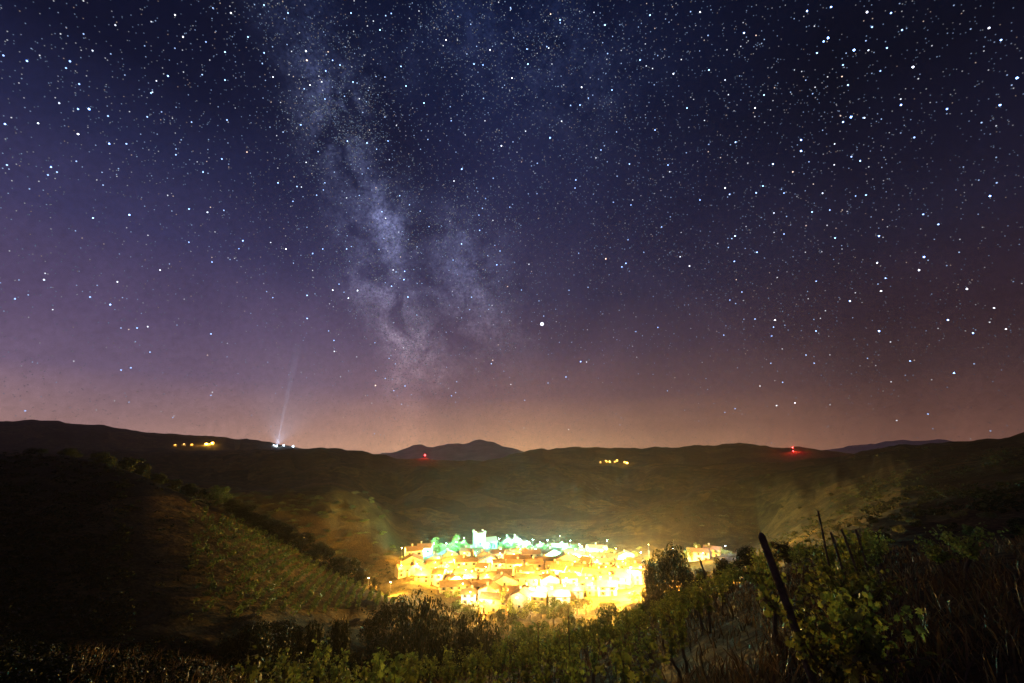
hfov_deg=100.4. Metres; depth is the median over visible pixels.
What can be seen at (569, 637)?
stake
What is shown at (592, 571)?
house
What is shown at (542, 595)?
house
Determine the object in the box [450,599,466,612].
tree
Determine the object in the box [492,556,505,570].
house
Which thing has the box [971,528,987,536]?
shrub
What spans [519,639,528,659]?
grapevine
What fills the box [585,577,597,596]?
house
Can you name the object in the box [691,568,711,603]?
tree
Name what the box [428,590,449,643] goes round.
tree
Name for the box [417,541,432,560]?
house
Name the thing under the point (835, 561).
grapevine
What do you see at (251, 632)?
tree
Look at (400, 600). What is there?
tree
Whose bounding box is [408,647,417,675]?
grapevine
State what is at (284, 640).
tree
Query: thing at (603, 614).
tree
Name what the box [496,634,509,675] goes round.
grapevine
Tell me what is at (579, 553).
house
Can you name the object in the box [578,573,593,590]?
house
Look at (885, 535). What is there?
tree
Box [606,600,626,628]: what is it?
tree
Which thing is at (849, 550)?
stake
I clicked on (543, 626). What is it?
tree
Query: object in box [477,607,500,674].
tree
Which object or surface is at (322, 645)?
tree
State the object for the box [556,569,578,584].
house
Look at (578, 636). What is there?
tree
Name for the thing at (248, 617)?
tree
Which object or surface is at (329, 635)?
tree
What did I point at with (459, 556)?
house
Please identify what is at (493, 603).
house
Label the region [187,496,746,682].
vines
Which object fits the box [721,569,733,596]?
grapevine
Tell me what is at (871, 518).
shrub
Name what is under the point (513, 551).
house
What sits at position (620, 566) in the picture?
house
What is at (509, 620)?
tree
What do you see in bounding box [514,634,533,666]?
tree
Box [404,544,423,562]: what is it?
house
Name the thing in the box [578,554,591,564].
house
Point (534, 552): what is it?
house
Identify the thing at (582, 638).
grapevine
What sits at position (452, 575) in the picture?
house
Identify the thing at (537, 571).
house
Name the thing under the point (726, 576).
grapevine
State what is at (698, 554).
house
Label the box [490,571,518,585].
house
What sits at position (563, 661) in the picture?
grapevine
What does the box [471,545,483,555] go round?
house
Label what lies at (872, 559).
grapevine
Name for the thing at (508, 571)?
house
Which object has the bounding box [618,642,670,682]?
grapevine
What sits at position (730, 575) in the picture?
grapevine
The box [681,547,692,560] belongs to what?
tree
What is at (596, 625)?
grapevine
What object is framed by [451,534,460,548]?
tree
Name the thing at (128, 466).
bush
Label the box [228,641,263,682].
grapevine
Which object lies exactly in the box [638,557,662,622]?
tree
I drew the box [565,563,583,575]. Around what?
house
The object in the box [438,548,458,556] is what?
house
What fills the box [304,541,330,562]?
bush
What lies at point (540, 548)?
house
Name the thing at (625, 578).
house
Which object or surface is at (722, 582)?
grapevine
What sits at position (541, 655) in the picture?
grapevine
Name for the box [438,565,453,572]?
house
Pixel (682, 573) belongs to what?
tree
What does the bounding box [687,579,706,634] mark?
grapevine
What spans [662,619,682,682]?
grapevine
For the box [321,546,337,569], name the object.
bush
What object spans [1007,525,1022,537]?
shrub
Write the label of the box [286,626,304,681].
tree
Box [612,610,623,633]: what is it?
grapevine
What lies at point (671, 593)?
grapevine
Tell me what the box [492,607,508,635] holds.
tree
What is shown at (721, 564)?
tree
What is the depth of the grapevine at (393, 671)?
6.52 m
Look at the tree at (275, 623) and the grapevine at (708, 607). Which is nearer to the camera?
the grapevine at (708, 607)
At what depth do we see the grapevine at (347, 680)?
5.63 m
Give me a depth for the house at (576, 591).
181.12 m
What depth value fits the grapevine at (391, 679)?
8.93 m
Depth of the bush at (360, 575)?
125.11 m
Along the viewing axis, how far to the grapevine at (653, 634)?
14.72 m
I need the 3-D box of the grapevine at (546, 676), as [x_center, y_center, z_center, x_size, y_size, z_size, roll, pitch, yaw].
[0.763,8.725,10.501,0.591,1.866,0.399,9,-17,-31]
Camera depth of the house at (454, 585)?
187.31 m
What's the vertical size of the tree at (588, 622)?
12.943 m
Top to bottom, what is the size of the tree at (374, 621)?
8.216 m
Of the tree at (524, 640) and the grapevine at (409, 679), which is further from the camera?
the tree at (524, 640)
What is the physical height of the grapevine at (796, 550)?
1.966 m
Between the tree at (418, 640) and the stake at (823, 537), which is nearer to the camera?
the stake at (823, 537)
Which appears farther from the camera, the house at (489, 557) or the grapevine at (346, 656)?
the house at (489, 557)
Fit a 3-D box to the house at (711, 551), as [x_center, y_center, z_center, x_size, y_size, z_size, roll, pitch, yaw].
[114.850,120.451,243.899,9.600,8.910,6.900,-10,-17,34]
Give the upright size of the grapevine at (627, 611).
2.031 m
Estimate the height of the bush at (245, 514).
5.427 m
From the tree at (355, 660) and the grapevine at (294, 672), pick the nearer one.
the grapevine at (294, 672)
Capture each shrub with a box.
[867,516,878,523]
[892,525,904,533]
[899,516,917,524]
[909,520,922,526]
[939,522,958,532]
[961,524,972,534]
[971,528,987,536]
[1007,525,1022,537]
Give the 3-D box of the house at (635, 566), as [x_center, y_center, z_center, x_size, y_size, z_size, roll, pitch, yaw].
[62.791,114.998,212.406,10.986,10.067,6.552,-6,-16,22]
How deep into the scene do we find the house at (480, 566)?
211.65 m
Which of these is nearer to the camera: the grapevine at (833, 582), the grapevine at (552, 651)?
the grapevine at (833, 582)
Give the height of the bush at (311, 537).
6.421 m
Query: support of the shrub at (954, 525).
on the terrain at (794, 479)
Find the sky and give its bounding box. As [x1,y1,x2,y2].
[0,0,1023,453]
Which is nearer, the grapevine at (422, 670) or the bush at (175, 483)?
the grapevine at (422, 670)
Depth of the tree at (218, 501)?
118.54 m
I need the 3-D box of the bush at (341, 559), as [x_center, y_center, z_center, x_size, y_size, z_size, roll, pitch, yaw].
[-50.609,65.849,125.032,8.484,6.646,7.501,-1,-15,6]
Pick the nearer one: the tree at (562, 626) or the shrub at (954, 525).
the shrub at (954, 525)
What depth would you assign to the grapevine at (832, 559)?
11.61 m
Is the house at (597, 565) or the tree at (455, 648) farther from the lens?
the house at (597, 565)
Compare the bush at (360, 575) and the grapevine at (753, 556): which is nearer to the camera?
the grapevine at (753, 556)
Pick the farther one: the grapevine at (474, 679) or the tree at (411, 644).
the tree at (411, 644)
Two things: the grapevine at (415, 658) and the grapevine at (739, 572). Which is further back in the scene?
the grapevine at (739, 572)
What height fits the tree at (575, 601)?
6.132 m
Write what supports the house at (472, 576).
on the terrain at (794, 479)
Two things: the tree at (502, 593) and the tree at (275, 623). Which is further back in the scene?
the tree at (502, 593)
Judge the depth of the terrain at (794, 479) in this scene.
249.42 m
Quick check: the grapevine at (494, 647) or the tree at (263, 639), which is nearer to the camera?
the grapevine at (494, 647)
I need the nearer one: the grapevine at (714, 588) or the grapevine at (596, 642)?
the grapevine at (596, 642)
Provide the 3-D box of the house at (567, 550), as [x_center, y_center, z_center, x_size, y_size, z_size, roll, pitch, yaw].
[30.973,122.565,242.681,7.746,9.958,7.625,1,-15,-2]
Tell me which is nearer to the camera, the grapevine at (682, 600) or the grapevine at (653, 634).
the grapevine at (653, 634)
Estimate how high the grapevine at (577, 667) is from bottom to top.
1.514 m
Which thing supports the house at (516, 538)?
on the terrain at (794, 479)
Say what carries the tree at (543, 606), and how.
on the terrain at (794, 479)
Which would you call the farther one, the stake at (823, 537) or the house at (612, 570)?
the house at (612, 570)
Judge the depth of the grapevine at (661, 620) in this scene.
15.68 m
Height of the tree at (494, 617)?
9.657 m
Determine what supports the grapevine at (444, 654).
on the terrain at (794, 479)
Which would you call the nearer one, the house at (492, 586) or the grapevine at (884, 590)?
the grapevine at (884, 590)
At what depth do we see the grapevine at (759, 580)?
7.04 m
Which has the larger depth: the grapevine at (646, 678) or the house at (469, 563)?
the house at (469, 563)
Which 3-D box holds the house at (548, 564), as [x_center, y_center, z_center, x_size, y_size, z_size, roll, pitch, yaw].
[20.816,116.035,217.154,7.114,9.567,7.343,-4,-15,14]
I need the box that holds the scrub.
[0,445,1023,682]
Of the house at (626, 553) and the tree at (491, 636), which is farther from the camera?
the house at (626, 553)
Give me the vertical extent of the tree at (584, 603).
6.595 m
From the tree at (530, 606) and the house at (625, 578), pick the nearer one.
the tree at (530, 606)
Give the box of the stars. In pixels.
[0,0,1023,444]
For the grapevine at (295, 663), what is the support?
on the terrain at (794, 479)
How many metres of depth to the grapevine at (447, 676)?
13.15 m
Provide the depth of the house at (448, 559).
231.74 m
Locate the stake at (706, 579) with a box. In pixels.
[699,559,717,607]
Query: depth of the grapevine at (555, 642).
22.90 m
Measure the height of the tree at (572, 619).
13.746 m
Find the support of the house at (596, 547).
on the terrain at (794, 479)
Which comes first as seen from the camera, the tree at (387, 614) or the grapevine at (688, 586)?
the grapevine at (688, 586)
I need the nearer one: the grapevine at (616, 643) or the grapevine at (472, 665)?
the grapevine at (616, 643)
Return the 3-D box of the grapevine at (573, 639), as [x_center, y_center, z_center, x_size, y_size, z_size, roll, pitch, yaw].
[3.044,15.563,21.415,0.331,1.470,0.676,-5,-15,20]
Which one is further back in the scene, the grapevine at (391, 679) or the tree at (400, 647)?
the tree at (400, 647)
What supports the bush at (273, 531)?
on the terrain at (794, 479)
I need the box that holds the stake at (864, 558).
[855,529,882,619]
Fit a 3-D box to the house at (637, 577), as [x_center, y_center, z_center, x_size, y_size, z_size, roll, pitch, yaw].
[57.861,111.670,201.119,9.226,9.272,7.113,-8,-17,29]
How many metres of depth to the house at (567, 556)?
227.31 m
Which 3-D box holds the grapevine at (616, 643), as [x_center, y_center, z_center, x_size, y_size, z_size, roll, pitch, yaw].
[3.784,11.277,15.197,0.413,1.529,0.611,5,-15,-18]
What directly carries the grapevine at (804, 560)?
on the terrain at (794, 479)
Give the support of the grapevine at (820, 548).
on the terrain at (794, 479)
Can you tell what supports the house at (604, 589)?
on the terrain at (794, 479)
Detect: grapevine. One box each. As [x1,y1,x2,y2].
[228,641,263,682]
[242,653,276,682]
[268,667,305,682]
[272,657,296,682]
[273,645,290,681]
[275,657,293,680]
[283,651,302,679]
[294,672,311,682]
[295,656,321,682]
[297,655,314,681]
[310,635,331,682]
[314,662,329,682]
[329,652,343,682]
[330,660,346,682]
[335,647,349,678]
[337,666,376,682]
[343,670,354,682]
[351,664,360,681]
[356,651,414,682]
[362,647,383,682]
[376,647,389,681]
[378,654,416,682]
[390,655,416,682]
[398,655,418,682]
[406,663,421,681]
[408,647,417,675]
[415,654,427,680]
[420,661,438,682]
[422,654,435,676]
[432,654,437,681]
[441,641,453,668]
[441,660,453,682]
[446,653,457,672]
[448,661,462,682]
[457,670,486,682]
[458,642,470,682]
[466,647,476,681]
[469,660,493,682]
[473,636,483,681]
[490,639,497,672]
[493,649,503,679]
[493,670,507,682]
[495,641,507,672]
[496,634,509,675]
[506,652,521,682]
[508,637,516,672]
[511,648,523,678]
[514,645,535,682]
[517,651,529,682]
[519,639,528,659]
[530,650,553,682]
[533,640,543,668]
[542,639,559,682]
[545,644,558,662]
[552,636,561,662]
[552,644,579,682]
[553,627,563,661]
[553,643,566,682]
[560,646,589,682]
[567,655,584,679]
[568,640,582,665]
[570,634,575,651]
[577,624,590,655]
[581,622,589,656]
[587,636,598,682]
[590,631,603,679]
[591,618,599,642]
[595,641,635,682]
[605,623,616,650]
[605,627,620,647]
[610,639,625,677]
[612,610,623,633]
[612,632,624,649]
[615,625,634,678]
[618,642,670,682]
[619,612,631,637]
[622,608,629,633]
[628,613,640,640]
[634,605,642,627]
[637,629,655,665]
[642,621,657,659]
[653,608,673,648]
[660,596,672,620]
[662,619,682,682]
[665,590,675,614]
[667,588,675,605]
[670,595,687,674]
[675,591,685,615]
[685,578,696,615]
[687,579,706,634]
[693,571,715,633]
[706,568,720,607]
[711,570,728,604]
[715,572,728,616]
[718,569,728,601]
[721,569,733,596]
[724,565,733,590]
[730,568,737,589]
[732,567,741,589]
[741,562,786,645]
[747,542,764,576]
[747,559,765,601]
[754,553,773,590]
[759,589,950,682]
[760,542,783,596]
[763,557,780,601]
[770,579,928,682]
[781,552,889,613]
[789,542,804,565]
[791,549,802,567]
[793,544,811,572]
[794,541,805,568]
[801,538,821,574]
[807,538,829,567]
[808,566,908,631]
[812,548,838,578]
[817,544,835,575]
[822,550,836,574]
[828,530,872,582]
[829,534,844,552]
[834,549,862,623]
[837,529,883,613]
[841,527,859,567]
[860,522,889,574]
[866,537,880,580]
[869,528,883,564]
[869,539,885,579]
[881,536,893,563]
[914,536,966,580]
[923,522,1007,581]
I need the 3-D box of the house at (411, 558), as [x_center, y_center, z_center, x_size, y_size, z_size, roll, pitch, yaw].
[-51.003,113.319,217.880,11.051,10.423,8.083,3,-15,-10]
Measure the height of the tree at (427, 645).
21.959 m
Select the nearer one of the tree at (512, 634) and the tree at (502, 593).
the tree at (512, 634)
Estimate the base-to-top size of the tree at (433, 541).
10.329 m
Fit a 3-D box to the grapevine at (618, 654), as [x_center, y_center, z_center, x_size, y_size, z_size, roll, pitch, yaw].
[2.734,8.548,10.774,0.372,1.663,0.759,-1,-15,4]
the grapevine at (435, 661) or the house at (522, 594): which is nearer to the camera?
the grapevine at (435, 661)
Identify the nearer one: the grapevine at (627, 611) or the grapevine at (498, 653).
the grapevine at (498, 653)
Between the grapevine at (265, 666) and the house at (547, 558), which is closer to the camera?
the grapevine at (265, 666)
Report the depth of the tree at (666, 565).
100.22 m
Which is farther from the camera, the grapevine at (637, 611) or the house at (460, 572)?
the house at (460, 572)
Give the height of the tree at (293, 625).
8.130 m
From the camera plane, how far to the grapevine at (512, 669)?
15.74 m
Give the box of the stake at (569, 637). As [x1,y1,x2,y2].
[567,606,570,678]
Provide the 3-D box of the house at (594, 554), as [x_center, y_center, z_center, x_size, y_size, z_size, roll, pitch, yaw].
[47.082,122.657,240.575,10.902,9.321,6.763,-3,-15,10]
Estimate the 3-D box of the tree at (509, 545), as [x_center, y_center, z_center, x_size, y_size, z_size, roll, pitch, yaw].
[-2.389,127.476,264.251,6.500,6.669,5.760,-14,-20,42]
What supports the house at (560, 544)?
on the terrain at (794, 479)
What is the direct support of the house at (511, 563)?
on the terrain at (794, 479)
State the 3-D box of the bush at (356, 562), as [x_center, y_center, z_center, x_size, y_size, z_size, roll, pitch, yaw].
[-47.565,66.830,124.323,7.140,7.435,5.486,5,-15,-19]
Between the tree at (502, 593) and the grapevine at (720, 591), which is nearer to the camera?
the grapevine at (720, 591)
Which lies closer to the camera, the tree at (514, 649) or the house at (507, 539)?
the tree at (514, 649)
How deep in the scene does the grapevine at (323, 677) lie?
16.76 m
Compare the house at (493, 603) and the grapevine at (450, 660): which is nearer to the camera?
the grapevine at (450, 660)
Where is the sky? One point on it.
(991, 286)
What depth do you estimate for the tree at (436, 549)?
252.71 m
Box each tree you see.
[206,484,233,508]
[234,621,263,676]
[235,613,261,622]
[236,625,266,663]
[238,632,274,682]
[243,622,273,681]
[246,620,273,681]
[253,619,271,636]
[259,639,280,682]
[269,616,297,639]
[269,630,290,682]
[271,623,297,655]
[272,621,295,680]
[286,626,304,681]
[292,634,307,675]
[301,619,322,682]
[301,619,324,658]
[307,626,325,672]
[316,633,334,682]
[324,615,351,682]
[326,615,356,664]
[333,628,351,682]
[343,618,363,627]
[343,650,363,682]
[355,599,380,612]
[356,609,389,653]
[361,639,392,681]
[370,601,399,653]
[381,624,408,682]
[390,593,412,637]
[391,585,423,655]
[395,621,427,651]
[402,622,428,668]
[412,595,431,680]
[418,614,437,680]
[422,625,444,682]
[423,611,458,682]
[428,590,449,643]
[430,537,442,549]
[433,544,443,552]
[438,604,455,646]
[442,588,461,599]
[448,612,467,653]
[448,623,469,675]
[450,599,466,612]
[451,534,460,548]
[456,627,477,677]
[458,601,479,613]
[458,627,489,676]
[459,607,478,618]
[464,610,477,627]
[465,600,486,610]
[467,604,487,651]
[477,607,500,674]
[487,610,499,630]
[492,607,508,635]
[499,587,512,602]
[503,620,524,648]
[505,542,513,549]
[505,602,518,624]
[506,638,528,663]
[507,599,517,616]
[514,599,541,623]
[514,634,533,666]
[515,621,541,661]
[522,543,532,548]
[531,600,548,617]
[533,621,554,646]
[546,596,561,626]
[549,620,570,639]
[551,599,567,612]
[558,602,573,619]
[561,610,585,637]
[571,598,583,614]
[572,627,586,647]
[575,597,592,612]
[580,618,599,646]
[592,606,616,636]
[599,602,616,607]
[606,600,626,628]
[626,590,641,601]
[626,593,641,599]
[636,599,655,622]
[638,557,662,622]
[651,538,685,618]
[675,557,697,608]
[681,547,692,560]
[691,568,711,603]
[709,557,736,590]
[722,550,734,555]
[727,544,756,580]
[770,541,797,564]
[788,544,820,557]
[817,529,830,539]
[828,524,843,536]
[848,520,866,528]
[867,531,896,542]
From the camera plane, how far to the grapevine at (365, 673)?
7.85 m
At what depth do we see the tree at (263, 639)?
45.39 m
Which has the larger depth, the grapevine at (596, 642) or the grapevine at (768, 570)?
the grapevine at (596, 642)
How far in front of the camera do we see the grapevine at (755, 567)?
14.59 m
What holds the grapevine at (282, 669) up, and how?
on the terrain at (794, 479)
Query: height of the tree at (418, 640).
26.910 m
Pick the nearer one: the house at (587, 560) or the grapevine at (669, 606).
the grapevine at (669, 606)
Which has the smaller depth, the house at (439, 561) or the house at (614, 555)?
the house at (439, 561)
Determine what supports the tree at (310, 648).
on the terrain at (794, 479)
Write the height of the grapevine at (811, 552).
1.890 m
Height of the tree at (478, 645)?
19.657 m
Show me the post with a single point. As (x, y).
(786, 603)
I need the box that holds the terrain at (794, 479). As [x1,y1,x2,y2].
[0,419,1023,682]
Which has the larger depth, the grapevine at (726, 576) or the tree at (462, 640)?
the tree at (462, 640)
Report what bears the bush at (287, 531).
on the terrain at (794, 479)
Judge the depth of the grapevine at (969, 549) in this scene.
9.69 m
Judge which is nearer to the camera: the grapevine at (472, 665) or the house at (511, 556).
the grapevine at (472, 665)
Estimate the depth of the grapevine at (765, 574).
15.68 m
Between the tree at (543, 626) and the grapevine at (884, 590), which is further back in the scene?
the tree at (543, 626)
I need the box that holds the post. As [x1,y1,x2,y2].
[758,532,817,682]
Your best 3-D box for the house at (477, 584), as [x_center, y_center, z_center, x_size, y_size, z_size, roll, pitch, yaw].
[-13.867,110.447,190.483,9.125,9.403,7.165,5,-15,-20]
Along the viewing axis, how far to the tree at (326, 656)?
51.98 m
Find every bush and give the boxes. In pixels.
[22,447,47,453]
[57,448,83,456]
[89,451,119,466]
[116,457,146,472]
[134,463,152,477]
[148,472,169,483]
[165,479,182,491]
[178,483,199,496]
[196,489,215,504]
[222,499,244,514]
[231,504,259,522]
[248,513,275,529]
[259,520,285,537]
[271,524,306,546]
[289,532,315,553]
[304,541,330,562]
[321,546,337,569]
[330,554,352,575]
[336,557,361,582]
[353,568,368,585]
[368,579,379,592]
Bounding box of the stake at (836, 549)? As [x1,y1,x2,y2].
[830,532,853,601]
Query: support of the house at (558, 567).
on the terrain at (794, 479)
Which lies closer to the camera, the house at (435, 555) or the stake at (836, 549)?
the stake at (836, 549)
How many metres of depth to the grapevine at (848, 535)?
10.28 m
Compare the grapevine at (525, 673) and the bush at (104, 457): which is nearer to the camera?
the grapevine at (525, 673)
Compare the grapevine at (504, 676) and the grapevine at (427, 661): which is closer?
the grapevine at (504, 676)
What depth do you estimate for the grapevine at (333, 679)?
15.20 m
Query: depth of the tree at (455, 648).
80.79 m
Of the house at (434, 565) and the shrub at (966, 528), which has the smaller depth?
the shrub at (966, 528)
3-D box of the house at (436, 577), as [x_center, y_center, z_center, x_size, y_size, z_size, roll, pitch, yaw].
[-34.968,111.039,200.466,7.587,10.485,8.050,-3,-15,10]
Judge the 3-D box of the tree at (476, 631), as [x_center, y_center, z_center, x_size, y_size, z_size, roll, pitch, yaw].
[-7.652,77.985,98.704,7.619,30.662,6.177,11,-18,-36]
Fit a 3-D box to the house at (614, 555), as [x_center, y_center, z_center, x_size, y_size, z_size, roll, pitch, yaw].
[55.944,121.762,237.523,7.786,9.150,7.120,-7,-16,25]
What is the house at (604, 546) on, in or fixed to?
on the terrain at (794, 479)
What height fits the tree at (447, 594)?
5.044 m
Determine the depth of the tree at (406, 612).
84.39 m
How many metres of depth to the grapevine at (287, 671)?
10.28 m
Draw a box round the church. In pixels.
[472,529,497,548]
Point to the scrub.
(18, 665)
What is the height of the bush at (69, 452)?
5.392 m
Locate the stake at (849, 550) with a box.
[841,529,876,624]
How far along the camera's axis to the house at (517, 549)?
248.89 m
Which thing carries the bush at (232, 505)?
on the terrain at (794, 479)
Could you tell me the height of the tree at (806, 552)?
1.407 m
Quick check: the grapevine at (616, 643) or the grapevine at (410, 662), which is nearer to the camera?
the grapevine at (410, 662)
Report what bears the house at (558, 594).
on the terrain at (794, 479)
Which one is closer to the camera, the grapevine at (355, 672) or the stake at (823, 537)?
the stake at (823, 537)
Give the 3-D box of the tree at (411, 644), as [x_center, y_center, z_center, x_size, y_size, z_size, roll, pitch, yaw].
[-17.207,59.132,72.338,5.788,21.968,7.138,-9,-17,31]
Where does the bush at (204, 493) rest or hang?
on the terrain at (794, 479)
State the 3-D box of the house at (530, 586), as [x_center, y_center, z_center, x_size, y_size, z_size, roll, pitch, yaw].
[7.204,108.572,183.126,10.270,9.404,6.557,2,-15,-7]
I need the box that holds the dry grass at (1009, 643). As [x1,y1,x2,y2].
[67,533,1023,682]
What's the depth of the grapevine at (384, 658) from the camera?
19.53 m
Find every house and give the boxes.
[394,561,410,578]
[401,552,422,564]
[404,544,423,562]
[410,561,426,574]
[414,566,432,585]
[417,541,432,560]
[424,557,442,566]
[425,561,438,568]
[426,552,442,559]
[430,565,447,586]
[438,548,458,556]
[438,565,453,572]
[438,577,470,595]
[442,554,454,563]
[443,561,455,568]
[444,571,462,579]
[452,566,476,577]
[454,555,477,568]
[455,553,466,557]
[459,545,471,555]
[461,585,476,604]
[463,570,476,580]
[470,542,488,549]
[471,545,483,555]
[471,576,491,597]
[474,560,491,572]
[475,549,490,557]
[477,569,496,579]
[477,581,502,600]
[478,551,502,569]
[479,589,510,614]
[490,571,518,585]
[491,547,505,557]
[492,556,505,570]
[496,566,512,575]
[501,535,514,545]
[503,552,530,567]
[503,582,518,593]
[506,549,520,554]
[506,557,522,575]
[509,546,525,552]
[510,585,532,610]
[512,534,522,548]
[513,570,539,585]
[514,562,534,573]
[520,547,540,556]
[521,582,536,590]
[523,556,543,569]
[528,545,543,550]
[531,554,555,568]
[531,587,547,605]
[534,567,551,574]
[537,582,550,590]
[539,570,559,585]
[541,546,560,555]
[545,559,559,569]
[547,586,570,605]
[549,561,566,573]
[551,541,567,548]
[553,582,583,599]
[554,551,580,562]
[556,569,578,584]
[559,547,573,554]
[559,558,571,565]
[565,546,589,556]
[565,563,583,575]
[572,548,584,557]
[573,561,590,567]
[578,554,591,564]
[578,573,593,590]
[582,566,607,579]
[585,549,604,557]
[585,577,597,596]
[586,544,606,551]
[588,542,602,551]
[591,555,614,565]
[591,562,611,568]
[594,572,617,589]
[596,577,617,596]
[605,551,618,562]
[606,565,623,574]
[611,562,625,568]
[614,569,633,588]
[615,557,625,566]
[618,550,633,559]
[623,566,645,584]
[625,555,644,564]
[626,561,646,570]
[686,545,709,561]
[702,543,722,556]
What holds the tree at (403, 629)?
on the terrain at (794, 479)
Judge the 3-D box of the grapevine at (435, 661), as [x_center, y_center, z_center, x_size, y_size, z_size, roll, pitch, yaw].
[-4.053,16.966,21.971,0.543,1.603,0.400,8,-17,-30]
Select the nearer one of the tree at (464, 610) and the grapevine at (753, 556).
the grapevine at (753, 556)
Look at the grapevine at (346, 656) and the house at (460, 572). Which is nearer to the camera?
the grapevine at (346, 656)
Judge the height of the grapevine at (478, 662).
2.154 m
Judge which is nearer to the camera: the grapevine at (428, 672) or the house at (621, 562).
the grapevine at (428, 672)
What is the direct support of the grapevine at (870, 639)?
on the terrain at (794, 479)
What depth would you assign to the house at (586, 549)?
249.64 m
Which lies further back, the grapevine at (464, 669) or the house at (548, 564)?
the house at (548, 564)
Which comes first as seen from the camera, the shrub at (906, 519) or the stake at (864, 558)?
the stake at (864, 558)
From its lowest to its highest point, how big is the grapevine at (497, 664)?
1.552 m
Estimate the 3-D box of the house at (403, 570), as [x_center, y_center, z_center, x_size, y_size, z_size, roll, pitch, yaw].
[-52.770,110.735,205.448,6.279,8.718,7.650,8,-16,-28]
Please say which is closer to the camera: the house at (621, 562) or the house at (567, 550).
the house at (621, 562)
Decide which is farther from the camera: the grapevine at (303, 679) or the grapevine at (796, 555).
the grapevine at (796, 555)
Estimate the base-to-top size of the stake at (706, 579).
2.551 m
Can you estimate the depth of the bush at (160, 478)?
121.99 m
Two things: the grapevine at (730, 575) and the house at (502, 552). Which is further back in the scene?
the house at (502, 552)
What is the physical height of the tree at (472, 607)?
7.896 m
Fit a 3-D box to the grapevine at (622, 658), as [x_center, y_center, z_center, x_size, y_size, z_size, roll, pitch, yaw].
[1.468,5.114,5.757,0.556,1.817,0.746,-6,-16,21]
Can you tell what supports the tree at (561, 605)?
on the terrain at (794, 479)
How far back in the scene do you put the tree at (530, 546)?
262.67 m
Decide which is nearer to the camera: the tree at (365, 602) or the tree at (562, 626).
the tree at (562, 626)
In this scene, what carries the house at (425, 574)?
on the terrain at (794, 479)
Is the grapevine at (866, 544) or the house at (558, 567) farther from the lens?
the house at (558, 567)
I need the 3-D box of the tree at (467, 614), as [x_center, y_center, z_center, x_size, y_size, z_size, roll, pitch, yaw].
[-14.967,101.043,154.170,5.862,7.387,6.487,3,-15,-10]
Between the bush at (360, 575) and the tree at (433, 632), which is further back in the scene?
the bush at (360, 575)
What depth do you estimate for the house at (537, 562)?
217.10 m
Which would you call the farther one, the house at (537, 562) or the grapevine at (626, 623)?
the house at (537, 562)
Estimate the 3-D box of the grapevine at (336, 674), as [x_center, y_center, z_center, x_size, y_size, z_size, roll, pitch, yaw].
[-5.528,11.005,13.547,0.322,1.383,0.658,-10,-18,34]
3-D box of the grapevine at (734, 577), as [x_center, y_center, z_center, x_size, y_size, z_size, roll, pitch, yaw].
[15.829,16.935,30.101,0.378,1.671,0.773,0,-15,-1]
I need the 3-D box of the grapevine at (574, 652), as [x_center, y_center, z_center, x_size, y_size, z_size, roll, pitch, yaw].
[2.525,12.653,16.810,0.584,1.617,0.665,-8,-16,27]
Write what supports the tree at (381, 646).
on the terrain at (794, 479)
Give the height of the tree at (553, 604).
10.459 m
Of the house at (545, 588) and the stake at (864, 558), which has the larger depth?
the house at (545, 588)
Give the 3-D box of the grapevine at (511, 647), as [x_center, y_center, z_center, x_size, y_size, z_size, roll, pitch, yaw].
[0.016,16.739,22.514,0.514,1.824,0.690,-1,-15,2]
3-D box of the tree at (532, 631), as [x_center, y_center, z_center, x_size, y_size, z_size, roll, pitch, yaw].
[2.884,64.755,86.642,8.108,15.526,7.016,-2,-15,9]
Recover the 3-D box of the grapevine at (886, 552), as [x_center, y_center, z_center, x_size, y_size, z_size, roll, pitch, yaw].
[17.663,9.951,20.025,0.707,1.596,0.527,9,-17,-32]
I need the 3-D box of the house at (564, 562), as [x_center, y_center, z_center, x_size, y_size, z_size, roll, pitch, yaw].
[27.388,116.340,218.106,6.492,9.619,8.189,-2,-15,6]
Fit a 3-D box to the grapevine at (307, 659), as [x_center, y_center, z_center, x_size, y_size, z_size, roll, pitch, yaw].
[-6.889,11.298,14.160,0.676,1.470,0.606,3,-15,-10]
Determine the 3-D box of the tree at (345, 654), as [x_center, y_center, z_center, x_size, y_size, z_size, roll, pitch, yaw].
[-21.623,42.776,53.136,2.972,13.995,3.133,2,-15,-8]
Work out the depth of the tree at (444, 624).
98.12 m
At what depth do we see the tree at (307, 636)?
58.28 m
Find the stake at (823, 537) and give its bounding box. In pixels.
[817,510,831,577]
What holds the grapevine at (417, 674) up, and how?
on the terrain at (794, 479)
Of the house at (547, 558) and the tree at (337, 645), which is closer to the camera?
the tree at (337, 645)
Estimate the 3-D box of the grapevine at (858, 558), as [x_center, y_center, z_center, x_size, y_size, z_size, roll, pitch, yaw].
[5.429,3.904,6.702,0.452,1.823,0.669,5,-15,-18]
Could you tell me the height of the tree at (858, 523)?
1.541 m
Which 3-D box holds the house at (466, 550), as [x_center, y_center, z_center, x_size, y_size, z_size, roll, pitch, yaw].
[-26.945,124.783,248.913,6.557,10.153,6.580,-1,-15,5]
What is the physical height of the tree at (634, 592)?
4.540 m
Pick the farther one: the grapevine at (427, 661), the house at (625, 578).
the house at (625, 578)
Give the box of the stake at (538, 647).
[538,627,538,674]
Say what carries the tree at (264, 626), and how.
on the terrain at (794, 479)
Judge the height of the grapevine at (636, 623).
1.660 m
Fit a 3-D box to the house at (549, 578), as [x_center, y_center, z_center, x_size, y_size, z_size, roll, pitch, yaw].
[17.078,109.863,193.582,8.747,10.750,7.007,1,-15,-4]
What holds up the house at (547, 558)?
on the terrain at (794, 479)

